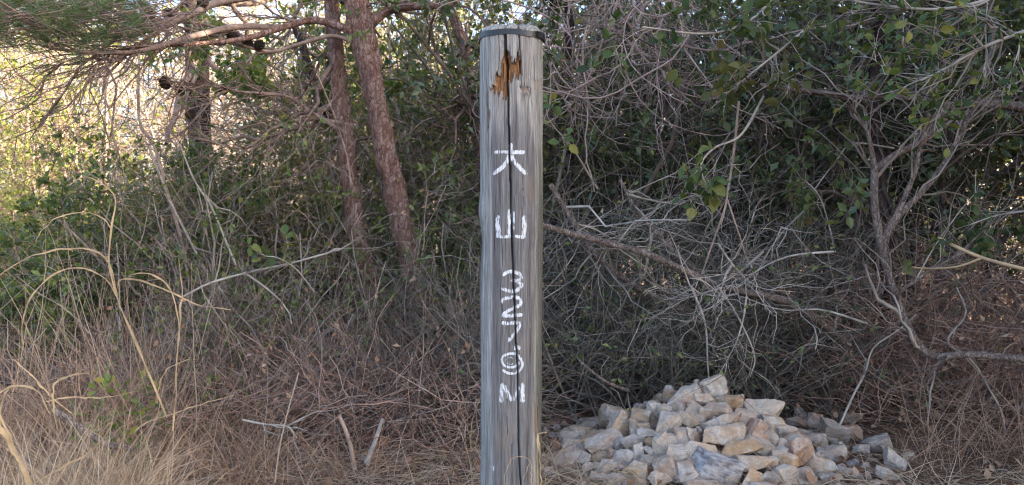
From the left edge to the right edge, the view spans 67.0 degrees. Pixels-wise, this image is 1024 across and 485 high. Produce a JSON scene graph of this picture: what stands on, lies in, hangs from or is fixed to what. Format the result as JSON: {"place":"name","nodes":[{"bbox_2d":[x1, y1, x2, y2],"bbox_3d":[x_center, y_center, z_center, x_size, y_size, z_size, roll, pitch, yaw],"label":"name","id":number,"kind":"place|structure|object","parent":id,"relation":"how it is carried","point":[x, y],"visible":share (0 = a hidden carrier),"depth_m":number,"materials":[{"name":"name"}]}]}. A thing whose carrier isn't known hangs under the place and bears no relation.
{"place":"outdoors","nodes":[
{"label":"outdoors","id":0,"kind":"place"},
{"bbox_2d":[0,254,1023,484],"bbox_3d":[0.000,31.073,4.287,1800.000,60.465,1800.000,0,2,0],"label":"ground","id":1,"kind":"structure","parent":0,"point":[867,424],"depth_m":3.45,"materials":[{"name":"soil"}]},
{"bbox_2d":[0,133,180,289],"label":"evergreen shrub","id":2,"kind":"object","parent":1,"relation":"on","point":[7,218],"visible":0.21,"depth_m":8.28,"materials":[{"name":"green plant"}]},
{"bbox_2d":[0,394,214,484],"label":"grass tussock","id":3,"kind":"object","parent":1,"relation":"on","point":[19,478],"depth_m":2.32,"materials":[{"name":"plant"}]},
{"bbox_2d":[0,386,32,484],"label":"dry reed","id":4,"kind":"object","parent":3,"relation":"on","point":[11,446],"visible":1,"depth_m":1.92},
{"bbox_2d":[0,0,232,276],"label":"sunlit tree","id":5,"kind":"object","parent":1,"relation":"on","point":[8,133],"visible":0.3,"depth_m":10.41,"materials":[{"name":"yellow plant"}]},
{"bbox_2d":[0,357,236,484],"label":"grass tussock","id":6,"kind":"object","parent":1,"relation":"on","point":[109,457],"depth_m":2.69,"materials":[{"name":"plant"}]},
{"bbox_2d":[0,209,245,388],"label":"evergreen shrub","id":7,"kind":"object","parent":1,"relation":"on","point":[53,294],"visible":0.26,"depth_m":4.44,"materials":[{"name":"green plant"}]},
{"bbox_2d":[64,364,182,481],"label":"green seedling","id":8,"kind":"object","parent":1,"relation":"on","point":[112,391],"visible":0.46,"depth_m":2.97,"materials":[{"name":"green plant"}]},
{"bbox_2d":[0,0,254,265],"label":"sunlit tree","id":9,"kind":"object","parent":1,"relation":"on","point":[118,111],"visible":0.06,"depth_m":13.04,"materials":[{"name":"green plant"}]},
{"bbox_2d":[0,402,259,484],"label":"grass tussock","id":10,"kind":"object","parent":1,"relation":"on","point":[124,469],"depth_m":2.42,"materials":[{"name":"plant"}]},
{"bbox_2d":[0,176,167,417],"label":"dry reed","id":11,"kind":"object","parent":10,"relation":"on","point":[114,289],"visible":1,"depth_m":2.20,"materials":[{"name":"plant"}]},
{"bbox_2d":[51,407,135,451],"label":"fallen branch","id":12,"kind":"object","parent":10,"relation":"in","point":[77,424],"visible":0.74,"depth_m":2.62,"materials":[{"name":"wood"}]},
{"bbox_2d":[0,359,233,483],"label":"dry reed","id":13,"kind":"object","parent":10,"relation":"on","point":[41,387],"visible":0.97,"depth_m":2.12,"materials":[{"name":"plant"}]},
{"bbox_2d":[118,258,230,430],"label":"dry reed","id":14,"kind":"object","parent":10,"relation":"on","point":[179,323],"visible":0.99,"depth_m":2.36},
{"bbox_2d":[0,279,274,484],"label":"grass tussock","id":15,"kind":"object","parent":1,"relation":"on","point":[6,413],"depth_m":3.07,"materials":[{"name":"beige plant"}]},
{"bbox_2d":[0,85,289,399],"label":"sparse shrub","id":16,"kind":"object","parent":1,"relation":"on","point":[104,249],"visible":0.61,"depth_m":4.10,"materials":[{"name":"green plant"}]},
{"bbox_2d":[0,203,303,454],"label":"grass tussock","id":17,"kind":"object","parent":1,"relation":"on","point":[62,306],"depth_m":3.38,"materials":[{"name":"plant"}]},
{"bbox_2d":[3,320,315,473],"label":"grass tussock","id":18,"kind":"object","parent":1,"relation":"on","point":[180,425],"depth_m":3.20,"materials":[{"name":"beige plant"}]},
{"bbox_2d":[132,54,198,284],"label":"bare sapling","id":19,"kind":"object","parent":1,"relation":"on","point":[149,138],"visible":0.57,"depth_m":4.28,"materials":[{"name":"wood"}]},
{"bbox_2d":[3,1,330,224],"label":"sunlit tree","id":20,"kind":"object","parent":1,"relation":"on","point":[162,93],"visible":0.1,"depth_m":11.38,"materials":[{"name":"green plant"}]},
{"bbox_2d":[0,101,337,383],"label":"evergreen shrub","id":21,"kind":"object","parent":1,"relation":"on","point":[24,206],"visible":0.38,"depth_m":4.37,"materials":[{"name":"green plant"}]},
{"bbox_2d":[22,183,318,434],"bbox_3d":[-1.703,0.419,3.851,1.291,1.423,1.142,0,2,0],"label":"young evergreen","id":22,"kind":"object","parent":1,"relation":"on","point":[155,303],"visible":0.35,"depth_m":3.77,"materials":[{"name":"green plant"}]},
{"bbox_2d":[4,250,349,459],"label":"grass tussock","id":23,"kind":"object","parent":1,"relation":"on","point":[185,364],"depth_m":3.25,"materials":[{"name":"plant"}]},
{"bbox_2d":[99,353,254,453],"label":"green seedling","id":24,"kind":"object","parent":1,"relation":"on","point":[208,377],"visible":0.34,"depth_m":3.33,"materials":[{"name":"green plant"}]},
{"bbox_2d":[0,340,380,484],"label":"grass tussock","id":25,"kind":"object","parent":1,"relation":"on","point":[224,459],"depth_m":2.91,"materials":[{"name":"brown plant"}]},
{"bbox_2d":[65,0,339,183],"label":"pine tree","id":26,"kind":"object","parent":1,"relation":"on","point":[242,19],"visible":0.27,"depth_m":5.99,"materials":[{"name":"green plant"}]},
{"bbox_2d":[65,112,343,358],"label":"evergreen shrub","id":27,"kind":"object","parent":1,"relation":"on","point":[187,158],"visible":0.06,"depth_m":5.29,"materials":[{"name":"green plant"}]},
{"bbox_2d":[2,229,408,462],"bbox_3d":[-1.553,0.628,3.710,1.563,1.421,1.810,2,3,43],"label":"dry shrub","id":28,"kind":"object","parent":1,"relation":"on","point":[169,355],"visible":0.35,"depth_m":3.55,"materials":[{"name":"brown plant"}]},
{"bbox_2d":[179,144,257,312],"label":"bare sapling","id":29,"kind":"object","parent":1,"relation":"on","point":[209,201],"visible":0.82,"depth_m":4.00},
{"bbox_2d":[67,7,375,249],"bbox_3d":[-5.364,-2.165,15.263,5.969,5.875,5.102,-1,2,-24],"label":"sunlit tree","id":30,"kind":"object","parent":1,"relation":"on","point":[160,107],"visible":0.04,"depth_m":14.26,"materials":[{"name":"yellow plant"}]},
{"bbox_2d":[67,117,380,399],"bbox_3d":[-1.631,0.151,4.270,1.507,1.535,1.793,1,2,21],"label":"sparse shrub","id":31,"kind":"object","parent":1,"relation":"on","point":[188,225],"visible":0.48,"depth_m":4.12,"materials":[{"name":"brown plant"}]},
{"bbox_2d":[70,98,381,370],"bbox_3d":[-1.677,0.030,4.634,1.809,1.792,1.459,-1,2,-25],"label":"evergreen shrub","id":32,"kind":"object","parent":1,"relation":"on","point":[275,216],"visible":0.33,"depth_m":4.64,"materials":[{"name":"green plant"}]},
{"bbox_2d":[0,0,453,383],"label":"pine tree","id":33,"kind":"object","parent":1,"relation":"on","point":[60,18],"visible":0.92,"depth_m":3.76,"materials":[{"name":"red plant"}]},
{"bbox_2d":[110,230,383,400],"bbox_3d":[-1.245,0.423,3.884,1.098,1.021,1.242,1,2,28],"label":"young evergreen","id":34,"kind":"object","parent":1,"relation":"on","point":[262,281],"visible":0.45,"depth_m":3.82,"materials":[{"name":"green plant"}]},
{"bbox_2d":[143,135,405,387],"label":"sparse shrub","id":35,"kind":"object","parent":1,"relation":"on","point":[315,273],"visible":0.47,"depth_m":4.11,"materials":[{"name":"green plant"}]},
{"bbox_2d":[104,382,457,484],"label":"grass tussock","id":36,"kind":"object","parent":1,"relation":"on","point":[270,461],"depth_m":2.96,"materials":[{"name":"brown plant"}]},
{"bbox_2d":[0,0,571,280],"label":"wood","id":37,"kind":"object","parent":1,"relation":"on","point":[173,64],"visible":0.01,"depth_m":16.54,"materials":[{"name":"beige plant"}]},
{"bbox_2d":[142,300,440,455],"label":"dry shrub","id":38,"kind":"object","parent":1,"relation":"on","point":[264,371],"visible":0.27,"depth_m":3.48,"materials":[{"name":"brown plant"}]},
{"bbox_2d":[113,197,474,422],"bbox_3d":[-1.093,0.419,3.747,1.421,1.348,1.162,-2,3,-41],"label":"young evergreen","id":39,"kind":"object","parent":1,"relation":"on","point":[276,305],"visible":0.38,"depth_m":3.76,"materials":[{"name":"green plant"}]},
{"bbox_2d":[183,227,388,323],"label":"bare branch","id":40,"kind":"object","parent":39,"relation":"on","point":[256,270],"visible":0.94,"depth_m":3.60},
{"bbox_2d":[153,0,437,231],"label":"sunlit tree","id":41,"kind":"object","parent":1,"relation":"on","point":[252,11],"visible":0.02,"depth_m":12.51,"materials":[{"name":"green plant"}]},
{"bbox_2d":[119,0,478,365],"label":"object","id":42,"kind":"object","parent":1,"relation":"on","point":[261,58],"visible":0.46,"depth_m":4.73,"materials":[{"name":"green plant"}]},
{"bbox_2d":[240,224,314,291],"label":"leafy branch","id":43,"kind":"object","parent":42,"relation":"attached to","point":[284,229],"visible":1,"depth_m":3.52,"materials":[{"name":"green plant"}]},
{"bbox_2d":[153,280,473,448],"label":"dry shrub","id":44,"kind":"object","parent":1,"relation":"on","point":[308,376],"visible":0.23,"depth_m":3.56,"materials":[{"name":"brown plant"}]},
{"bbox_2d":[194,0,449,379],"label":"pine tree","id":45,"kind":"object","parent":1,"relation":"on","point":[334,49],"visible":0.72,"depth_m":4.45,"materials":[{"name":"red plant"}]},
{"bbox_2d":[0,238,649,484],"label":"undergrowth","id":46,"kind":"object","parent":1,"relation":"on","point":[386,384],"visible":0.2,"depth_m":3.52,"materials":[{"name":"plant"}]},
{"bbox_2d":[175,0,479,313],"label":"evergreen thicket shrub","id":47,"kind":"object","parent":1,"relation":"on","point":[305,29],"visible":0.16,"depth_m":6.19,"materials":[{"name":"green plant"}]},
{"bbox_2d":[218,216,443,387],"bbox_3d":[-0.927,0.370,4.099,1.160,1.029,0.939,-2,3,-38],"label":"young evergreen","id":48,"kind":"object","parent":1,"relation":"on","point":[419,259],"visible":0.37,"depth_m":4.10,"materials":[{"name":"green plant"}]},
{"bbox_2d":[212,17,455,353],"bbox_3d":[-1.174,-0.350,5.653,1.630,2.492,1.149,1,2,21],"label":"sapling","id":49,"kind":"object","parent":1,"relation":"on","point":[304,51],"visible":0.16,"depth_m":5.47,"materials":[{"name":"green plant"}]},
{"bbox_2d":[223,93,449,365],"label":"sparse shrub","id":50,"kind":"object","parent":1,"relation":"on","point":[352,290],"visible":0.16,"depth_m":4.74,"materials":[{"name":"green plant"}]},
{"bbox_2d":[202,140,474,358],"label":"evergreen shrub","id":51,"kind":"object","parent":1,"relation":"on","point":[306,235],"visible":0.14,"depth_m":4.92,"materials":[{"name":"green plant"}]},
{"bbox_2d":[0,0,722,366],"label":"undergrowth","id":52,"kind":"object","parent":1,"relation":"on","point":[164,126],"visible":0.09,"depth_m":5.34,"materials":[{"name":"plant"}]},
{"bbox_2d":[219,289,556,451],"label":"dry shrub","id":53,"kind":"object","parent":1,"relation":"on","point":[409,384],"visible":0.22,"depth_m":3.55,"materials":[{"name":"brown plant"}]},
{"bbox_2d":[235,129,552,367],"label":"evergreen shrub","id":54,"kind":"object","parent":1,"relation":"on","point":[383,222],"visible":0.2,"depth_m":4.68,"materials":[{"name":"green plant"}]},
{"bbox_2d":[326,209,479,399],"bbox_3d":[-0.492,0.344,4.359,0.988,1.108,1.111,0,2,0],"label":"young evergreen","id":55,"kind":"object","parent":1,"relation":"on","point":[429,270],"visible":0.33,"depth_m":4.18,"materials":[{"name":"green plant"}]},
{"bbox_2d":[161,0,662,323],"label":"evergreen thicket shrub","id":56,"kind":"object","parent":1,"relation":"on","point":[430,56],"visible":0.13,"depth_m":5.95,"materials":[{"name":"green plant"}]},
{"bbox_2d":[285,122,623,402],"bbox_3d":[-0.321,0.131,4.038,1.555,1.746,2.183,-1,2,-30],"label":"sparse shrub","id":57,"kind":"object","parent":1,"relation":"on","point":[423,207],"visible":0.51,"depth_m":4.00,"materials":[{"name":"brown plant"}]},
{"bbox_2d":[308,165,600,389],"bbox_3d":[-0.230,0.241,4.295,1.695,1.318,0.988,0,2,0],"label":"young evergreen","id":58,"kind":"object","parent":1,"relation":"on","point":[447,231],"visible":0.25,"depth_m":4.20,"materials":[{"name":"green plant"}]},
{"bbox_2d":[291,382,622,484],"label":"grass tussock","id":59,"kind":"object","parent":1,"relation":"on","point":[474,465],"depth_m":2.98,"materials":[{"name":"brown plant"}]},
{"bbox_2d":[303,219,657,438],"bbox_3d":[-0.340,0.550,3.867,1.681,1.358,1.695,2,3,40],"label":"dry shrub","id":60,"kind":"object","parent":1,"relation":"on","point":[467,346],"visible":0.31,"depth_m":3.78,"materials":[{"name":"brown plant"}]},
{"bbox_2d":[368,0,593,317],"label":"sapling","id":61,"kind":"object","parent":1,"relation":"on","point":[460,32],"visible":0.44,"depth_m":4.84,"materials":[{"name":"green plant"}]},
{"bbox_2d":[302,0,675,306],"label":"background tree","id":62,"kind":"object","parent":1,"relation":"on","point":[462,14],"visible":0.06,"depth_m":7.61,"materials":[{"name":"green plant"}]},
{"bbox_2d":[293,0,709,338],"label":"evergreen thicket shrub","id":63,"kind":"object","parent":1,"relation":"on","point":[545,148],"visible":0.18,"depth_m":5.43,"materials":[{"name":"green plant"}]},
{"bbox_2d":[479,23,544,484],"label":"marker post","id":64,"kind":"object","parent":1,"relation":"on","point":[511,152],"visible":0.98,"depth_m":2.13,"materials":[{"name":"grey wood"}]},
{"bbox_2d":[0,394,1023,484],"bbox_3d":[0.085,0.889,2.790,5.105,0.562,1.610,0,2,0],"label":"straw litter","id":65,"kind":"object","parent":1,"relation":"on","point":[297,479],"visible":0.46,"depth_m":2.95,"materials":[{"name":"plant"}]},
{"bbox_2d":[0,361,1023,484],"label":"needle litter","id":66,"kind":"object","parent":1,"relation":"on","point":[924,476],"visible":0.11,"depth_m":3.35,"materials":[{"name":"plant"}]},
{"bbox_2d":[324,0,768,309],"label":"background tree","id":67,"kind":"object","parent":1,"relation":"on","point":[576,159],"visible":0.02,"depth_m":7.42,"materials":[{"name":"green plant"}]},
{"bbox_2d":[425,0,668,360],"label":"oak tree","id":68,"kind":"object","parent":1,"relation":"on","point":[548,10],"visible":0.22,"depth_m":5.26,"materials":[{"name":"green plant"}]},
{"bbox_2d":[426,0,707,214],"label":"hanging vine","id":69,"kind":"object","parent":68,"relation":"hanging from","point":[568,31],"visible":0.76,"depth_m":4.12,"materials":[{"name":"wood"}]},
{"bbox_2d":[276,0,872,370],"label":"evergreen thicket shrub","id":70,"kind":"object","parent":1,"relation":"on","point":[447,11],"visible":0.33,"depth_m":4.84,"materials":[{"name":"green plant"}]},
{"bbox_2d":[438,144,822,446],"bbox_3d":[0.622,0.408,4.008,2.124,1.786,2.081,0,2,0],"label":"bare shrub","id":71,"kind":"object","parent":1,"relation":"on","point":[622,360],"visible":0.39,"depth_m":3.87,"materials":[{"name":"grey plant"}]},
{"bbox_2d":[383,134,926,436],"bbox_3d":[0.491,0.257,3.620,2.421,1.568,1.719,2,3,41],"label":"bare shrub","id":72,"kind":"object","parent":1,"relation":"on","point":[580,356],"visible":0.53,"depth_m":3.67,"materials":[{"name":"grey plant"}]},
{"bbox_2d":[461,103,915,424],"bbox_3d":[1.038,0.150,3.731,2.287,1.703,1.650,-2,3,-45],"label":"dead bough","id":73,"kind":"object","parent":1,"relation":"on","point":[694,275],"visible":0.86,"depth_m":3.46,"materials":[{"name":"wood"}]},
{"bbox_2d":[667,101,750,273],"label":"bare sapling","id":74,"kind":"object","parent":73,"relation":"attached to","point":[732,160],"visible":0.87,"depth_m":3.49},
{"bbox_2d":[672,96,764,220],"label":"leafy branch","id":75,"kind":"object","parent":73,"relation":"attached to","point":[716,189],"visible":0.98,"depth_m":3.05,"materials":[{"name":"green plant"}]},
{"bbox_2d":[782,161,848,248],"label":"leafy branch","id":76,"kind":"object","parent":73,"relation":"attached to","point":[807,200],"visible":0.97,"depth_m":3.40,"materials":[{"name":"green plant"}]},
{"bbox_2d":[896,234,1023,275],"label":"bramble cane","id":77,"kind":"object","parent":73,"relation":"attached to","point":[907,267],"visible":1,"depth_m":2.86,"materials":[{"name":"beige plant"}]},
{"bbox_2d":[427,120,988,441],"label":"undergrowth","id":78,"kind":"object","parent":1,"relation":"on","point":[561,240],"visible":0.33,"depth_m":4.08,"materials":[{"name":"plant"}]},
{"bbox_2d":[541,374,891,484],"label":"stone cairn","id":79,"kind":"object","parent":1,"relation":"on","point":[732,420],"visible":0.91,"depth_m":3.05,"materials":[{"name":"stone"}]},
{"bbox_2d":[574,212,896,433],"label":"bare shrub","id":80,"kind":"object","parent":1,"relation":"on","point":[741,376],"visible":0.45,"depth_m":3.85,"materials":[{"name":"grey plant"}]},
{"bbox_2d":[608,0,897,369],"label":"oak tree","id":81,"kind":"object","parent":1,"relation":"on","point":[732,114],"visible":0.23,"depth_m":5.07,"materials":[{"name":"green plant"}]},
{"bbox_2d":[546,0,975,318],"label":"background tree","id":82,"kind":"object","parent":1,"relation":"on","point":[652,104],"visible":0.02,"depth_m":6.92,"materials":[{"name":"green plant"}]},
{"bbox_2d":[542,0,1023,376],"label":"evergreen thicket shrub","id":83,"kind":"object","parent":1,"relation":"on","point":[858,189],"visible":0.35,"depth_m":4.62,"materials":[{"name":"green plant"}]},
{"bbox_2d":[575,0,798,86],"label":"leafy branch","id":84,"kind":"object","parent":83,"relation":"attached to","point":[702,15],"visible":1,"depth_m":3.04,"materials":[{"name":"green plant"}]},
{"bbox_2d":[519,0,894,180],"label":"hanging vine","id":85,"kind":"object","parent":83,"relation":"hanging from","point":[654,16],"visible":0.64,"depth_m":3.88,"materials":[{"name":"wood"}]},
{"bbox_2d":[543,91,597,188],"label":"leafy branch","id":86,"kind":"object","parent":85,"relation":"attached to","point":[557,110],"visible":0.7,"depth_m":3.31,"materials":[{"name":"green plant"}]},
{"bbox_2d":[542,0,1023,404],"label":"undergrowth","id":87,"kind":"object","parent":1,"relation":"on","point":[856,169],"visible":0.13,"depth_m":4.78,"materials":[{"name":"plant"}]},
{"bbox_2d":[548,0,1023,356],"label":"evergreen thicket shrub","id":88,"kind":"object","parent":1,"relation":"on","point":[810,108],"visible":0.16,"depth_m":5.17,"materials":[{"name":"green plant"}]},
{"bbox_2d":[568,142,1019,444],"bbox_3d":[1.440,0.371,4.205,2.322,1.787,2.237,2,3,41],"label":"bare shrub","id":89,"kind":"object","parent":1,"relation":"on","point":[806,335],"visible":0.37,"depth_m":3.86,"materials":[{"name":"grey plant"}]},
{"bbox_2d":[613,0,1023,327],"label":"background tree","id":90,"kind":"object","parent":1,"relation":"on","point":[968,204],"depth_m":7.00,"materials":[{"name":"green plant"}]},
{"bbox_2d":[628,238,1023,423],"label":"dry shrub","id":91,"kind":"object","parent":1,"relation":"on","point":[898,342],"visible":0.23,"depth_m":4.10,"materials":[{"name":"brown plant"}]},
{"bbox_2d":[634,0,1023,351],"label":"background tree","id":92,"kind":"object","parent":1,"relation":"on","point":[1000,187],"visible":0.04,"depth_m":6.23,"materials":[{"name":"green plant"}]},
{"bbox_2d":[639,0,1023,398],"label":"dark stemmed tree","id":93,"kind":"object","parent":1,"relation":"on","point":[848,40],"visible":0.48,"depth_m":4.25,"materials":[{"name":"green plant"}]},
{"bbox_2d":[817,416,850,443],"bbox_3d":[1.462,0.868,3.511,0.164,0.104,0.118,19,14,-3],"label":"loose stone","id":94,"kind":"object","parent":1,"relation":"on","point":[831,429],"visible":0.73,"depth_m":3.47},
{"bbox_2d":[670,191,1023,452],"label":"undergrowth","id":95,"kind":"object","parent":1,"relation":"on","point":[915,353],"visible":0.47,"depth_m":3.90,"materials":[{"name":"plant"}]},
{"bbox_2d":[722,0,1023,380],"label":"evergreen thicket shrub","id":96,"kind":"object","parent":1,"relation":"on","point":[941,186],"visible":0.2,"depth_m":4.82,"materials":[{"name":"green plant"}]},
{"bbox_2d":[727,218,1023,446],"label":"dry shrub","id":97,"kind":"object","parent":1,"relation":"on","point":[979,340],"visible":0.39,"depth_m":4.08,"materials":[{"name":"brown plant"}]},
{"bbox_2d":[737,0,1023,368],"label":"evergreen thicket shrub","id":98,"kind":"object","parent":1,"relation":"on","point":[1003,8],"visible":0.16,"depth_m":4.97,"materials":[{"name":"green plant"}]},
{"bbox_2d":[757,0,1023,426],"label":"multi stemmed tree","id":99,"kind":"object","parent":1,"relation":"on","point":[882,237],"visible":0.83,"depth_m":3.29,"materials":[{"name":"grey plant"}]},
{"bbox_2d":[700,3,814,131],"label":"leafy branch","id":100,"kind":"object","parent":99,"relation":"attached to","point":[737,70],"visible":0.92,"depth_m":3.22,"materials":[{"name":"green plant"}]},
{"bbox_2d":[786,121,893,228],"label":"leafy branch","id":101,"kind":"object","parent":99,"relation":"attached to","point":[847,145],"visible":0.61,"depth_m":3.62,"materials":[{"name":"green plant"}]},
{"bbox_2d":[764,0,1023,84],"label":"leafy branch","id":102,"kind":"object","parent":99,"relation":"attached to","point":[909,5],"visible":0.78,"depth_m":3.06,"materials":[{"name":"green plant"}]},
{"bbox_2d":[830,0,1023,160],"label":"leafy branch","id":103,"kind":"object","parent":99,"relation":"attached to","point":[941,95],"visible":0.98,"depth_m":2.89,"materials":[{"name":"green plant"}]},
{"bbox_2d":[921,182,1023,269],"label":"leafy branch","id":104,"kind":"object","parent":99,"relation":"attached to","point":[984,243],"visible":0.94,"depth_m":3.31,"materials":[{"name":"green plant"}]},
{"bbox_2d":[788,216,1023,434],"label":"dry shrub","id":105,"kind":"object","parent":1,"relation":"on","point":[961,338],"visible":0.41,"depth_m":4.00,"materials":[{"name":"brown plant"}]},
{"bbox_2d":[811,337,1023,474],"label":"grass tussock","id":106,"kind":"object","parent":1,"relation":"on","point":[975,432],"depth_m":3.31,"materials":[{"name":"brown plant"}]},
{"bbox_2d":[912,0,1023,278],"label":"background tree","id":107,"kind":"object","parent":1,"relation":"on","point":[1012,169],"visible":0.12,"depth_m":5.93,"materials":[{"name":"green plant"}]},
{"bbox_2d":[0,0,1023,267],"label":"sky","id":108,"kind":"structure","parent":0,"point":[244,8],"materials":[{"name":"white"}]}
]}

